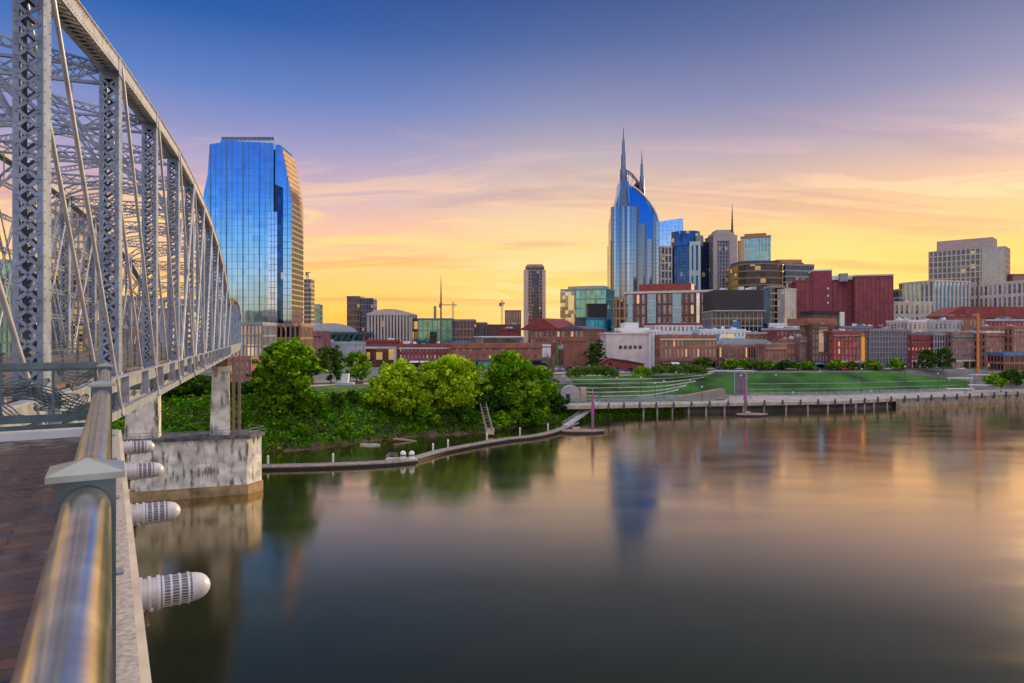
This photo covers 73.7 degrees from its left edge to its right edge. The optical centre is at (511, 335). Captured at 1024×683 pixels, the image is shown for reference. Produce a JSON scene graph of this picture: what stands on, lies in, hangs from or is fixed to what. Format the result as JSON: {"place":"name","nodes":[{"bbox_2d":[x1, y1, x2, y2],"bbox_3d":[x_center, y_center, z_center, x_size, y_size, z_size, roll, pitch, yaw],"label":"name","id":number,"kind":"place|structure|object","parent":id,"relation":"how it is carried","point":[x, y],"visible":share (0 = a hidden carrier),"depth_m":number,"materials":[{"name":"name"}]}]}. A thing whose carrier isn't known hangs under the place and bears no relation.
{"place":"outdoors","nodes":[
{"label":"outdoors","id":0,"kind":"place"},
{"bbox_2d":[0,260,36,358],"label":"office block","id":1,"kind":"structure","parent":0,"point":[5,336],"depth_m":300.00,"materials":[{"name":"teal glass"}]},
{"bbox_2d":[84,296,141,351],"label":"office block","id":2,"kind":"structure","parent":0,"point":[123,329],"depth_m":300.00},
{"bbox_2d":[228,356,260,381],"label":"brick building","id":3,"kind":"structure","parent":0,"point":[248,366],"depth_m":214.76,"materials":[{"name":"red brick"}]},
{"bbox_2d":[231,322,276,355],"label":"landing building","id":4,"kind":"structure","parent":0,"point":[257,338],"depth_m":240.00,"materials":[{"name":"grey glass"}]},
{"bbox_2d":[277,323,313,372],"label":"landing building","id":5,"kind":"structure","parent":0,"point":[294,330],"depth_m":262.00,"materials":[{"name":"beige concrete"}]},
{"bbox_2d":[313,331,330,361],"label":"brick building","id":6,"kind":"structure","parent":0,"point":[321,339],"depth_m":329.76,"materials":[{"name":"red brick"}]},
{"bbox_2d":[330,339,365,365],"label":"building","id":7,"kind":"structure","parent":0,"point":[345,348],"depth_m":344.30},
{"bbox_2d":[61,379,636,445],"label":"bank grass","id":8,"kind":"structure","parent":0,"point":[341,388],"depth_m":180.65,"materials":[{"name":"plant"}]},
{"bbox_2d":[175,374,211,395],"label":"tree","id":9,"kind":"object","parent":8,"relation":"on","point":[204,383],"visible":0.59,"depth_m":173.07,"materials":[{"name":"green plant"}]},
{"bbox_2d":[246,336,327,415],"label":"tree","id":10,"kind":"object","parent":8,"relation":"on","point":[282,377],"visible":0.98,"depth_m":162.47,"materials":[{"name":"green plant"}]},
{"bbox_2d":[61,386,683,452],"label":"undergrowth","id":11,"kind":"object","parent":8,"relation":"on","point":[260,415],"visible":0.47,"depth_m":167.17,"materials":[{"name":"green plant"}]},
{"bbox_2d":[363,358,426,418],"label":"tree","id":12,"kind":"object","parent":8,"relation":"on","point":[397,387],"visible":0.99,"depth_m":178.08,"materials":[{"name":"green plant"}]},
{"bbox_2d":[408,403,439,429],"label":"tree","id":13,"kind":"object","parent":8,"relation":"on","point":[424,409],"visible":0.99,"depth_m":179.14,"materials":[{"name":"green plant"}]},
{"bbox_2d":[411,354,493,411],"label":"tree","id":14,"kind":"object","parent":8,"relation":"on","point":[451,382],"visible":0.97,"depth_m":184.44,"materials":[{"name":"green plant"}]},
{"bbox_2d":[444,406,481,427],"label":"tree","id":15,"kind":"object","parent":8,"relation":"on","point":[466,414],"visible":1,"depth_m":182.82,"materials":[{"name":"green plant"}]},
{"bbox_2d":[469,380,509,411],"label":"tree","id":16,"kind":"object","parent":8,"relation":"on","point":[491,401],"visible":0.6,"depth_m":191.38,"materials":[{"name":"green plant"}]},
{"bbox_2d":[478,350,541,414],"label":"tree","id":17,"kind":"object","parent":8,"relation":"on","point":[509,372],"visible":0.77,"depth_m":194.67,"materials":[{"name":"green plant"}]},
{"bbox_2d":[504,396,549,425],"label":"tree","id":18,"kind":"object","parent":8,"relation":"on","point":[529,405],"visible":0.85,"depth_m":195.53,"materials":[{"name":"green plant"}]},
{"bbox_2d":[518,365,560,414],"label":"tree","id":19,"kind":"object","parent":8,"relation":"on","point":[544,396],"visible":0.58,"depth_m":204.28,"materials":[{"name":"green plant"}]},
{"bbox_2d":[346,296,363,331],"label":"office block","id":20,"kind":"structure","parent":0,"point":[353,311],"depth_m":700.00,"materials":[{"name":"brown glass"}]},
{"bbox_2d":[360,298,376,331],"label":"office block","id":21,"kind":"structure","parent":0,"point":[368,305],"depth_m":702.00,"materials":[{"name":"grey glass"}]},
{"bbox_2d":[365,337,404,366],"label":"shop building","id":22,"kind":"structure","parent":0,"point":[378,352],"depth_m":329.70,"materials":[{"name":"brick"}]},
{"bbox_2d":[366,309,417,342],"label":"ribbed building","id":23,"kind":"structure","parent":0,"point":[386,324],"depth_m":398.80,"materials":[{"name":"grey concrete"}]},
{"bbox_2d":[417,318,453,342],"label":"glass building","id":24,"kind":"structure","parent":0,"point":[428,330],"depth_m":400.00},
{"bbox_2d":[262,411,638,452],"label":"mud bank","id":25,"kind":"structure","parent":0,"point":[427,433],"depth_m":172.39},
{"bbox_2d":[488,410,516,429],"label":"tree","id":26,"kind":"object","parent":25,"relation":"on","point":[500,416],"visible":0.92,"depth_m":187.90,"materials":[{"name":"green plant"}]},
{"bbox_2d":[453,319,475,342],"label":"office block","id":27,"kind":"structure","parent":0,"point":[463,329],"depth_m":402.00,"materials":[{"name":"brick"}]},
{"bbox_2d":[444,336,557,367],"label":"brick warehouse","id":28,"kind":"structure","parent":0,"point":[481,349],"depth_m":325.02,"materials":[{"name":"red brick"}]},
{"bbox_2d":[0,0,1023,336],"label":"sky","id":29,"kind":"structure","parent":0,"point":[456,147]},
{"bbox_2d":[130,401,1023,682],"bbox_3d":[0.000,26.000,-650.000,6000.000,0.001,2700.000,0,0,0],"label":"river water","id":30,"kind":"structure","parent":0,"point":[868,545],"depth_m":80.17,"materials":[{"name":"liquid"}]},
{"bbox_2d":[122,356,264,502],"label":"bridge pier","id":31,"kind":"structure","parent":30,"relation":"in","point":[220,458],"depth_m":110.41,"materials":[{"name":"beige concrete"}]},
{"bbox_2d":[0,0,230,426],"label":"truss bridge","id":32,"kind":"structure","parent":31,"relation":"on","point":[145,367],"depth_m":29.73,"materials":[{"name":"paint"}]},
{"bbox_2d":[0,427,151,682],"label":"viewing platform","id":33,"kind":"structure","parent":32,"relation":"attached to","point":[28,458],"depth_m":5.31,"materials":[{"name":"brown wood"}]},
{"bbox_2d":[0,362,124,682],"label":"guard railing","id":34,"kind":"object","parent":33,"relation":"on","point":[69,636],"visible":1,"depth_m":1.84,"materials":[{"name":"metal"}]},
{"bbox_2d":[123,440,154,461],"bbox_3d":[-5.987,1.832,10.912,0.495,0.339,0.246,0,0,-30],"label":"floodlight","id":35,"kind":"object","parent":33,"relation":"attached to","point":[130,447],"visible":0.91,"depth_m":10.85,"materials":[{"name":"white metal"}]},
{"bbox_2d":[125,462,163,488],"bbox_3d":[-4.868,1.832,9.012,0.495,0.339,0.246,0,0,-30],"label":"floodlight","id":36,"kind":"object","parent":33,"relation":"attached to","point":[135,471],"visible":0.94,"depth_m":8.95,"materials":[{"name":"white"}]},
{"bbox_2d":[130,501,180,537],"bbox_3d":[-3.603,1.832,6.862,0.495,0.339,0.246,0,0,-30],"label":"floodlight","id":37,"kind":"object","parent":33,"relation":"attached to","point":[143,514],"visible":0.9,"depth_m":6.79,"materials":[{"name":"white"}]},
{"bbox_2d":[139,571,210,626],"bbox_3d":[-2.379,1.832,4.782,0.495,0.339,0.246,0,0,-30],"label":"floodlight","id":38,"kind":"object","parent":33,"relation":"attached to","point":[158,592],"visible":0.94,"depth_m":4.72,"materials":[{"name":"white"}]},
{"bbox_2d":[152,297,240,354],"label":"second truss span","id":39,"kind":"object","parent":31,"relation":"on","point":[235,328],"visible":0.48,"depth_m":128.30,"materials":[{"name":"paint"}]},
{"bbox_2d":[262,458,415,469],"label":"floating walkway","id":40,"kind":"structure","parent":30,"relation":"on","point":[298,466],"depth_m":134.79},
{"bbox_2d":[414,422,578,460],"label":"floating walkway","id":41,"kind":"structure","parent":30,"relation":"on","point":[426,455],"depth_m":163.37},
{"bbox_2d":[561,388,603,433],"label":"mast barge","id":42,"kind":"object","parent":30,"relation":"on","point":[578,430],"visible":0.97,"depth_m":182.73},
{"bbox_2d":[556,396,895,414],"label":"boardwalk","id":43,"kind":"structure","parent":30,"relation":"in","point":[687,404],"depth_m":232.60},
{"bbox_2d":[586,317,611,331],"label":"glass block","id":44,"kind":"structure","parent":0,"point":[603,322],"depth_m":470.00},
{"bbox_2d":[189,337,1023,412],"bbox_3d":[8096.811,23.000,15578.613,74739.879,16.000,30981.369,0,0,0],"label":"ground","id":45,"kind":"structure","parent":0,"point":[958,374],"depth_m":262.99,"materials":[{"name":"concrete"}]},
{"bbox_2d":[51,283,59,354],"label":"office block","id":46,"kind":"structure","parent":45,"relation":"on","point":[57,331],"depth_m":324.11,"materials":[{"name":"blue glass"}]},
{"bbox_2d":[51,203,110,352],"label":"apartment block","id":47,"kind":"structure","parent":45,"relation":"on","point":[77,219],"depth_m":329.93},
{"bbox_2d":[199,137,302,342],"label":"glass tower","id":48,"kind":"structure","parent":45,"relation":"on","point":[252,197],"depth_m":400.00,"materials":[{"name":"blue glass"}]},
{"bbox_2d":[304,279,314,323],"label":"slim tower","id":49,"kind":"structure","parent":45,"relation":"on","point":[309,301],"depth_m":700.00,"materials":[{"name":"beige glass"}]},
{"bbox_2d":[313,345,349,383],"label":"tree","id":50,"kind":"object","parent":45,"relation":"on","point":[334,363],"visible":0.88,"depth_m":212.94,"materials":[{"name":"green plant"}]},
{"bbox_2d":[313,323,373,341],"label":"convention hall","id":51,"kind":"structure","parent":45,"relation":"on","point":[341,333],"depth_m":394.38,"materials":[{"name":"grey metal"}]},
{"bbox_2d":[340,351,372,380],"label":"tree","id":52,"kind":"object","parent":45,"relation":"on","point":[360,358],"visible":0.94,"depth_m":224.69,"materials":[{"name":"green plant"}]},
{"bbox_2d":[398,340,448,366],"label":"shop row","id":53,"kind":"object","parent":45,"relation":"on","point":[415,354],"visible":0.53,"depth_m":329.70,"materials":[{"name":"brick"}]},
{"bbox_2d":[524,264,545,342],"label":"skyscraper","id":54,"kind":"structure","parent":45,"relation":"on","point":[534,291],"depth_m":759.20,"materials":[{"name":"grey glass"}]},
{"bbox_2d":[518,318,605,361],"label":"arched hall","id":55,"kind":"structure","parent":45,"relation":"on","point":[548,330],"depth_m":391.81,"materials":[{"name":"red brick"}]},
{"bbox_2d":[560,385,585,402],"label":"stone kiosk","id":56,"kind":"object","parent":45,"relation":"on","point":[574,393],"visible":0.85,"depth_m":226.00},
{"bbox_2d":[562,340,587,366],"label":"brick block","id":57,"kind":"structure","parent":45,"relation":"on","point":[574,350],"depth_m":324.42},
{"bbox_2d":[560,285,614,331],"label":"glass block","id":58,"kind":"structure","parent":45,"relation":"on","point":[574,300],"depth_m":554.70,"materials":[{"name":"teal glass"}]},
{"bbox_2d":[586,304,607,316],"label":"dark block","id":59,"kind":"structure","parent":58,"relation":"attached to","point":[596,310],"depth_m":500.00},
{"bbox_2d":[599,358,644,369],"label":"gabled shed","id":60,"kind":"structure","parent":45,"relation":"on","point":[622,364],"depth_m":300.00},
{"bbox_2d":[646,330,660,367],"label":"white block","id":61,"kind":"structure","parent":45,"relation":"on","point":[651,347],"depth_m":317.70,"materials":[{"name":"paint"}]},
{"bbox_2d":[614,283,711,331],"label":"hotel","id":62,"kind":"structure","parent":45,"relation":"on","point":[665,303],"depth_m":432.03,"materials":[{"name":"beige stone"}]},
{"bbox_2d":[655,332,716,367],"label":"brick building","id":63,"kind":"structure","parent":45,"relation":"on","point":[674,348],"depth_m":313.65,"materials":[{"name":"brown brick"}]},
{"bbox_2d":[671,231,703,289],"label":"glass tower","id":64,"kind":"structure","parent":45,"relation":"on","point":[687,256],"depth_m":695.80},
{"bbox_2d":[702,242,708,289],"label":"glass tower","id":65,"kind":"structure","parent":45,"relation":"on","point":[705,266],"depth_m":701.73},
{"bbox_2d":[701,287,770,331],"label":"theatre block","id":66,"kind":"structure","parent":45,"relation":"on","point":[748,309],"depth_m":378.33,"materials":[{"name":"grey concrete"}]},
{"bbox_2d":[772,336,796,367],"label":"brick building","id":67,"kind":"structure","parent":45,"relation":"on","point":[790,342],"depth_m":317.70,"materials":[{"name":"brown brick"}]},
{"bbox_2d":[777,288,796,322],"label":"office block","id":68,"kind":"structure","parent":45,"relation":"on","point":[786,303],"depth_m":470.00,"materials":[{"name":"concrete"}]},
{"bbox_2d":[794,333,806,368],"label":"brick building","id":69,"kind":"structure","parent":45,"relation":"on","point":[801,349],"depth_m":313.70,"materials":[{"name":"brown brick"}]},
{"bbox_2d":[787,318,836,368],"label":"brick building","id":70,"kind":"structure","parent":45,"relation":"on","point":[814,331],"depth_m":310.80,"materials":[{"name":"brown brick"}]},
{"bbox_2d":[828,328,857,366],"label":"red building","id":71,"kind":"structure","parent":45,"relation":"on","point":[842,345],"depth_m":308.77,"materials":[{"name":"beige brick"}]},
{"bbox_2d":[684,389,1023,407],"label":"promenade","id":72,"kind":"structure","parent":45,"relation":"on","point":[777,397],"depth_m":255.69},
{"bbox_2d":[676,389,724,398],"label":"planter wall","id":73,"kind":"structure","parent":72,"relation":"on","point":[717,393],"depth_m":245.00,"materials":[{"name":"beige concrete"}]},
{"bbox_2d":[848,329,865,368],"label":"striped building","id":74,"kind":"structure","parent":45,"relation":"on","point":[861,347],"depth_m":312.22,"materials":[{"name":"brick"}]},
{"bbox_2d":[838,273,893,325],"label":"brick block","id":75,"kind":"structure","parent":45,"relation":"on","point":[873,299],"depth_m":458.67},
{"bbox_2d":[835,326,911,368],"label":"scaffolded building","id":76,"kind":"structure","parent":45,"relation":"on","point":[883,345],"depth_m":313.17,"materials":[{"name":"grey concrete"}]},
{"bbox_2d":[894,300,935,319],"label":"cream building","id":77,"kind":"structure","parent":45,"relation":"on","point":[913,310],"depth_m":469.70,"materials":[{"name":"stone"}]},
{"bbox_2d":[908,333,932,367],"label":"red building","id":78,"kind":"structure","parent":45,"relation":"on","point":[916,343],"depth_m":316.74,"materials":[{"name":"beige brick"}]},
{"bbox_2d":[913,349,938,369],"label":"street tree","id":79,"kind":"object","parent":45,"relation":"on","point":[926,353],"visible":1,"depth_m":299.23,"materials":[{"name":"green plant"}]},
{"bbox_2d":[913,330,946,367],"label":"office building","id":80,"kind":"structure","parent":45,"relation":"on","point":[938,341],"depth_m":319.07,"materials":[{"name":"grey stone"}]},
{"bbox_2d":[931,346,955,369],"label":"street tree","id":81,"kind":"object","parent":45,"relation":"on","point":[941,352],"visible":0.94,"depth_m":298.79,"materials":[{"name":"green plant"}]},
{"bbox_2d":[915,331,975,367],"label":"mauve building","id":82,"kind":"structure","parent":45,"relation":"on","point":[961,345],"depth_m":320.06,"materials":[{"name":"brick"}]},
{"bbox_2d":[896,391,1023,407],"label":"quay wall","id":83,"kind":"structure","parent":45,"relation":"on","point":[951,399],"depth_m":259.85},
{"bbox_2d":[928,237,1009,284],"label":"office slab","id":84,"kind":"structure","parent":45,"relation":"on","point":[986,260],"depth_m":617.67,"materials":[{"name":"beige concrete"}]},
{"bbox_2d":[949,328,1005,367],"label":"mauve building","id":85,"kind":"structure","parent":45,"relation":"on","point":[991,341],"depth_m":319.61,"materials":[{"name":"pink brick"}]},
{"bbox_2d":[973,325,1023,351],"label":"brick building","id":86,"kind":"structure","parent":45,"relation":"on","point":[1014,339],"depth_m":319.15,"materials":[{"name":"brown brick"}]},
{"bbox_2d":[986,352,1023,370],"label":"shed","id":87,"kind":"structure","parent":45,"relation":"on","point":[1000,361],"depth_m":290.00,"materials":[{"name":"brown brick"}]},
{"bbox_2d":[996,368,1023,385],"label":"street tree","id":88,"kind":"object","parent":45,"relation":"on","point":[1010,374],"visible":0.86,"depth_m":273.13,"materials":[{"name":"green plant"}]},
{"bbox_2d":[599,323,649,367],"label":"white building","id":89,"kind":"structure","parent":0,"point":[627,341],"depth_m":320.00,"materials":[{"name":"paint"}]},
{"bbox_2d":[607,127,658,296],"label":"twin spire tower","id":90,"kind":"structure","parent":0,"point":[633,248],"depth_m":638.74,"materials":[{"name":"blue glass"}]},
{"bbox_2d":[568,373,733,394],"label":"lawn","id":91,"kind":"structure","parent":0,"point":[725,381],"depth_m":269.40,"materials":[{"name":"green plant"}]},
{"bbox_2d":[565,364,620,377],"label":"hedge","id":92,"kind":"object","parent":91,"relation":"on","point":[606,370],"visible":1,"depth_m":256.49,"materials":[{"name":"green plant"}]},
{"bbox_2d":[650,363,708,374],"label":"hedge","id":93,"kind":"object","parent":91,"relation":"on","point":[680,369],"visible":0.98,"depth_m":272.80,"materials":[{"name":"green plant"}]},
{"bbox_2d":[659,246,672,283],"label":"office tower","id":94,"kind":"structure","parent":0,"point":[665,264],"depth_m":690.58,"materials":[{"name":"white concrete"}]},
{"bbox_2d":[659,218,682,245],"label":"glass tower","id":95,"kind":"structure","parent":0,"point":[667,228],"depth_m":901.76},
{"bbox_2d":[643,321,702,334],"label":"building","id":96,"kind":"structure","parent":0,"point":[669,328],"depth_m":372.14,"materials":[{"name":"white paint"}]},
{"bbox_2d":[692,326,745,338],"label":"building","id":97,"kind":"structure","parent":0,"point":[739,333],"depth_m":349.44,"materials":[{"name":"white paint"}]},
{"bbox_2d":[705,206,737,289],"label":"stone tower","id":98,"kind":"structure","parent":0,"point":[722,250],"depth_m":689.94,"materials":[{"name":"beige stone"}]},
{"bbox_2d":[713,334,772,367],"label":"long brick building","id":99,"kind":"structure","parent":0,"point":[730,346],"depth_m":323.80,"materials":[{"name":"brown brick"}]},
{"bbox_2d":[738,233,770,261],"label":"striped tower","id":100,"kind":"structure","parent":0,"point":[754,247],"depth_m":685.16,"materials":[{"name":"teal glass"}]},
{"bbox_2d":[726,260,783,289],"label":"rounded tower","id":101,"kind":"structure","parent":0,"point":[759,274],"depth_m":552.40,"materials":[{"name":"brown glass"}]},
{"bbox_2d":[755,342,786,368],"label":"brick building","id":102,"kind":"structure","parent":0,"point":[775,351],"depth_m":307.01,"materials":[{"name":"brown brick"}]},
{"bbox_2d":[763,286,784,322],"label":"office block","id":103,"kind":"structure","parent":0,"point":[774,302],"depth_m":500.00,"materials":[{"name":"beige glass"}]},
{"bbox_2d":[761,325,799,341],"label":"row house","id":104,"kind":"structure","parent":0,"point":[778,332],"depth_m":350.44,"materials":[{"name":"brick"}]},
{"bbox_2d":[783,263,814,287],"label":"office tower","id":105,"kind":"structure","parent":0,"point":[792,272],"depth_m":603.00,"materials":[{"name":"grey glass"}]},
{"bbox_2d":[791,269,852,325],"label":"brick block","id":106,"kind":"structure","parent":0,"point":[822,290],"depth_m":473.94,"materials":[{"name":"red brick"}]},
{"bbox_2d":[800,311,844,328],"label":"brick building","id":107,"kind":"structure","parent":0,"point":[839,316],"depth_m":360.00,"materials":[{"name":"brown paint"}]},
{"bbox_2d":[747,371,968,392],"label":"lawn","id":108,"kind":"structure","parent":0,"point":[849,379],"depth_m":279.99,"materials":[{"name":"green plant"}]},
{"bbox_2d":[886,317,926,332],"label":"building","id":109,"kind":"structure","parent":0,"point":[907,323],"depth_m":345.93,"materials":[{"name":"beige stone"}]},
{"bbox_2d":[901,280,970,311],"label":"office block","id":110,"kind":"structure","parent":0,"point":[947,293],"depth_m":476.09,"materials":[{"name":"grey glass"}]},
{"bbox_2d":[921,317,960,331],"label":"building","id":111,"kind":"structure","parent":0,"point":[943,324],"depth_m":352.95,"materials":[{"name":"beige stone"}]},
{"bbox_2d":[927,313,985,330],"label":"row house","id":112,"kind":"structure","parent":0,"point":[968,322],"depth_m":370.67,"materials":[{"name":"red brick"}]},
{"bbox_2d":[923,307,1023,318],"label":"maroon terrace","id":113,"kind":"structure","parent":0,"point":[997,312],"depth_m":419.00,"materials":[{"name":"brick"}]},
{"bbox_2d":[970,280,1023,306],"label":"gridded building","id":114,"kind":"structure","parent":0,"point":[1004,294],"depth_m":470.62,"materials":[{"name":"beige stone"}]},
{"bbox_2d":[973,369,1023,388],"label":"side plaza","id":115,"kind":"structure","parent":0,"point":[977,379],"depth_m":295.40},
{"bbox_2d":[986,317,1023,325],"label":"row house","id":116,"kind":"structure","parent":0,"point":[1001,321],"depth_m":377.67,"materials":[{"name":"brick"}]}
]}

